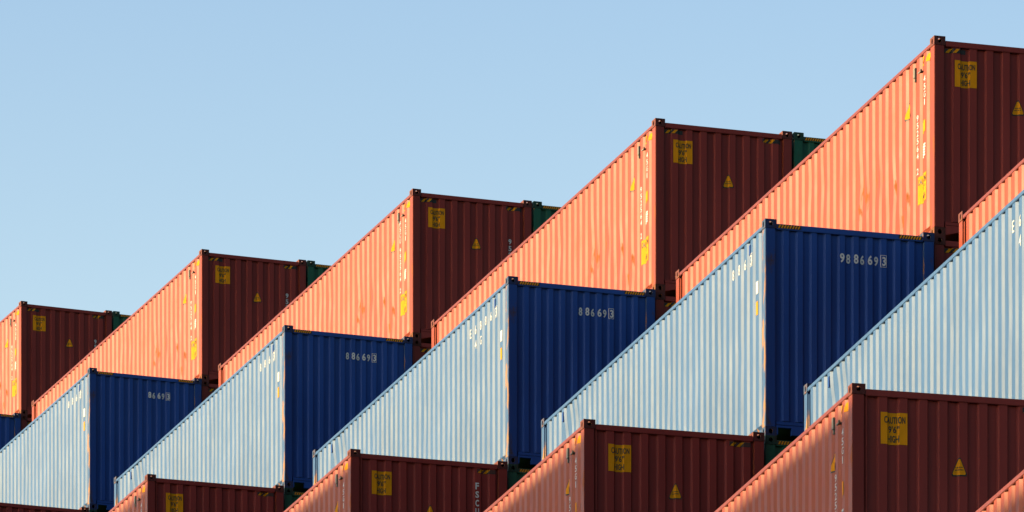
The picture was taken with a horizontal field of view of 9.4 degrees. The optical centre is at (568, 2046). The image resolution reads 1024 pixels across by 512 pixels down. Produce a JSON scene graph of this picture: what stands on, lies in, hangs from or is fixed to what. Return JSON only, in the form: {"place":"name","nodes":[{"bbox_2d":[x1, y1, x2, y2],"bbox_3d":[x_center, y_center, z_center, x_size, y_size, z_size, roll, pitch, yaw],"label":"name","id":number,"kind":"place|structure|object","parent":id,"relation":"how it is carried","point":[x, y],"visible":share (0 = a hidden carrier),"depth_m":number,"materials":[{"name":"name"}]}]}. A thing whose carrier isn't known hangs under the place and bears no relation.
{"place":"outdoors","nodes":[
{"label":"outdoors","id":0,"kind":"place"},
{"bbox_2d":[21,415,31,430],"bbox_3d":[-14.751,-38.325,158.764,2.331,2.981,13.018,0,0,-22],"label":"red container","id":1,"kind":"object","parent":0,"point":[25,421],"visible":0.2,"depth_m":152.34,"materials":[{"name":"metal"}]},
{"bbox_2d":[0,301,111,417],"bbox_3d":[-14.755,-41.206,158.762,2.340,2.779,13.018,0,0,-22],"label":"red container","id":2,"kind":"object","parent":1,"relation":"on","point":[43,349],"visible":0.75,"depth_m":152.71,"materials":[{"name":"metal"}]},
{"bbox_2d":[0,0,1023,320],"label":"sky","id":3,"kind":"structure","parent":0,"point":[138,138],"materials":[{"name":"blue"}]},
{"bbox_2d":[531,201,560,233],"bbox_3d":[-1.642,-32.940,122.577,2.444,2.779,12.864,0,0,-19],"label":"green container","id":4,"kind":"object","parent":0,"point":[541,214],"visible":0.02,"depth_m":116.18,"materials":[{"name":"metal"}]},
{"bbox_2d":[792,132,824,169],"bbox_3d":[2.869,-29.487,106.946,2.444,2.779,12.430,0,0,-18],"label":"green container","id":5,"kind":"object","parent":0,"point":[803,147],"visible":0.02,"depth_m":100.71,"materials":[{"name":"metal"}]},
{"bbox_2d":[804,190,1023,430],"bbox_3d":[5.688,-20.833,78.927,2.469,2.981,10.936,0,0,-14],"label":"blue container","id":6,"kind":"object","parent":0,"point":[953,324],"visible":0.54,"depth_m":77.42,"materials":[{"name":"metal"}]},
{"bbox_2d":[958,159,1023,247],"bbox_3d":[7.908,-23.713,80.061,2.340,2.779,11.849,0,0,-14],"label":"red container","id":7,"kind":"object","parent":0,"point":[991,203],"visible":0.23,"depth_m":84.23,"materials":[{"name":"metal"}]},
{"bbox_3d":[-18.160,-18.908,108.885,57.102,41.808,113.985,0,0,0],"label":"terrain","id":8,"kind":"structure","parent":0,"visible":0},
{"bbox_2d":[0,413,20,449],"bbox_3d":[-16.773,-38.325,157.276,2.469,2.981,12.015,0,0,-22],"label":"blue container","id":9,"kind":"object","parent":8,"relation":"on","point":[10,427],"visible":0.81,"depth_m":152.08,"materials":[{"name":"metal"}]},
{"bbox_2d":[0,502,88,511],"bbox_3d":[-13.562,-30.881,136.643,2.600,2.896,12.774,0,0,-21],"label":"red container","id":10,"kind":"object","parent":8,"relation":"on","point":[7,507],"visible":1,"depth_m":130.71,"materials":[{"name":"metal"}]},
{"bbox_2d":[112,311,130,331],"bbox_3d":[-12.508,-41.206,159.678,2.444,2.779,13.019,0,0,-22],"label":"green container","id":11,"kind":"object","parent":8,"relation":"on","point":[118,319],"visible":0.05,"depth_m":153.25,"materials":[{"name":"metal"}]},
{"bbox_2d":[109,474,283,511],"bbox_3d":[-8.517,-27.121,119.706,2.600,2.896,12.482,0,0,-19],"label":"red container","id":12,"kind":"object","parent":8,"relation":"on","point":[151,493],"visible":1,"depth_m":113.85,"materials":[{"name":"metal"}]},
{"bbox_2d":[201,380,218,402],"bbox_3d":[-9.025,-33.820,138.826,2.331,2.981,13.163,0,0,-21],"label":"red container","id":13,"kind":"object","parent":8,"relation":"on","point":[207,389],"visible":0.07,"depth_m":132.30,"materials":[{"name":"metal"}]},
{"bbox_2d":[32,249,305,420],"bbox_3d":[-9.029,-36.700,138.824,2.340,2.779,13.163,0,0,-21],"label":"red container","id":14,"kind":"object","parent":13,"relation":"on","point":[204,314],"visible":0.5,"depth_m":132.97,"materials":[{"name":"metal"}]},
{"bbox_2d":[284,487,304,510],"bbox_3d":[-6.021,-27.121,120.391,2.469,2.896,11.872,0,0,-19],"label":"green container","id":15,"kind":"object","parent":8,"relation":"on","point":[291,497],"visible":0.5,"depth_m":114.43,"materials":[{"name":"metal"}]},
{"bbox_2d":[114,325,412,505],"bbox_3d":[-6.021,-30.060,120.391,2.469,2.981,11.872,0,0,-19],"label":"blue container","id":16,"kind":"object","parent":15,"relation":"on","point":[283,404],"visible":0.73,"depth_m":115.10,"materials":[{"name":"metal"}]},
{"bbox_2d":[306,260,330,287],"bbox_3d":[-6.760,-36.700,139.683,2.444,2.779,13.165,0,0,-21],"label":"green container","id":17,"kind":"object","parent":8,"relation":"on","point":[314,271],"visible":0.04,"depth_m":133.17,"materials":[{"name":"metal"}]},
{"bbox_2d":[284,449,507,511],"bbox_3d":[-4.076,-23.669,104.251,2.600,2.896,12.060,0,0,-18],"label":"red container","id":18,"kind":"object","parent":8,"relation":"on","point":[355,480],"visible":1,"depth_m":98.56,"materials":[{"name":"metal"}]},
{"bbox_2d":[412,339,430,365],"bbox_3d":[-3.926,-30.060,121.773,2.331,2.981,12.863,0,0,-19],"label":"red container","id":19,"kind":"object","parent":8,"relation":"on","point":[420,350],"visible":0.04,"depth_m":115.36,"materials":[{"name":"metal"}]},
{"bbox_2d":[218,188,531,386],"bbox_3d":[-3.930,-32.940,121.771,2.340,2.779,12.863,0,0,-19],"label":"red container","id":20,"kind":"object","parent":19,"relation":"on","point":[414,263],"visible":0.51,"depth_m":115.99,"materials":[{"name":"metal"}]},
{"bbox_2d":[507,464,531,490],"bbox_3d":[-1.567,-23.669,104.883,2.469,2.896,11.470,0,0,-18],"label":"green container","id":21,"kind":"object","parent":8,"relation":"on","point":[515,474],"visible":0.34,"depth_m":99.09,"materials":[{"name":"metal"}]},
{"bbox_2d":[312,276,655,484],"bbox_3d":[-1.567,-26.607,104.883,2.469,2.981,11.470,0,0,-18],"label":"blue container","id":22,"kind":"object","parent":21,"relation":"on","point":[505,368],"visible":0.69,"depth_m":99.73,"materials":[{"name":"metal"}]},
{"bbox_2d":[484,419,764,511],"bbox_3d":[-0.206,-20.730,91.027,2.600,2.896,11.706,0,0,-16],"label":"red container","id":23,"kind":"object","parent":8,"relation":"on","point":[588,465],"visible":0.98,"depth_m":85.46,"materials":[{"name":"metal"}]},
{"bbox_2d":[655,291,675,321],"bbox_3d":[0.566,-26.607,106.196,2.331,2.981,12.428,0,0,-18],"label":"red container","id":24,"kind":"object","parent":8,"relation":"on","point":[664,304],"visible":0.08,"depth_m":99.97,"materials":[{"name":"metal"}]},
{"bbox_2d":[431,118,791,348],"bbox_3d":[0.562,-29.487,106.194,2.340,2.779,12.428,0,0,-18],"label":"red container","id":25,"kind":"object","parent":24,"relation":"on","point":[657,204],"visible":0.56,"depth_m":100.57,"materials":[{"name":"metal"}]},
{"bbox_2d":[764,435,792,466],"bbox_3d":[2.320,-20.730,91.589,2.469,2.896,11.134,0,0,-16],"label":"green container","id":26,"kind":"object","parent":8,"relation":"on","point":[774,447],"visible":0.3,"depth_m":85.94,"materials":[{"name":"metal"}]},
{"bbox_2d":[541,218,933,460],"bbox_3d":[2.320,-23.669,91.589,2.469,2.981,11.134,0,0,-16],"label":"blue container","id":27,"kind":"object","parent":26,"relation":"on","point":[762,326],"visible":0.51,"depth_m":86.52,"materials":[{"name":"metal"}]},
{"bbox_2d":[715,383,1023,511],"bbox_3d":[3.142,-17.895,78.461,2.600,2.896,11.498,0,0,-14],"label":"red container","id":28,"kind":"object","parent":8,"relation":"on","point":[858,447],"visible":0.99,"depth_m":72.92,"materials":[{"name":"metal"}]},
{"bbox_2d":[934,235,958,270],"bbox_3d":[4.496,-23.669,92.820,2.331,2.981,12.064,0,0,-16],"label":"red container","id":29,"kind":"object","parent":8,"relation":"on","point":[944,250],"visible":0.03,"depth_m":86.74,"materials":[{"name":"metal"}]},
{"bbox_2d":[676,35,1023,302],"bbox_3d":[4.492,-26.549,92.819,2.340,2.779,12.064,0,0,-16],"label":"red container","id":30,"kind":"object","parent":29,"relation":"on","point":[929,138],"visible":0.46,"depth_m":87.57,"materials":[{"name":"metal"}]},
{"bbox_2d":[976,470,1023,511],"bbox_3d":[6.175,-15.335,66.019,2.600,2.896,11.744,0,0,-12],"label":"red container","id":31,"kind":"object","parent":8,"relation":"on","point":[1009,497],"visible":1,"depth_m":66.74,"materials":[{"name":"metal"}]},
{"bbox_3d":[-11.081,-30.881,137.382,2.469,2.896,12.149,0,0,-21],"label":"green container","id":32,"kind":"object","parent":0,"visible":0},
{"bbox_2d":[0,367,201,511],"bbox_3d":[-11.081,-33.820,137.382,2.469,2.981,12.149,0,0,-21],"label":"blue container","id":33,"kind":"object","parent":32,"relation":"on","point":[88,437],"visible":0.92,"depth_m":131.90,"materials":[{"name":"metal"}]}
]}

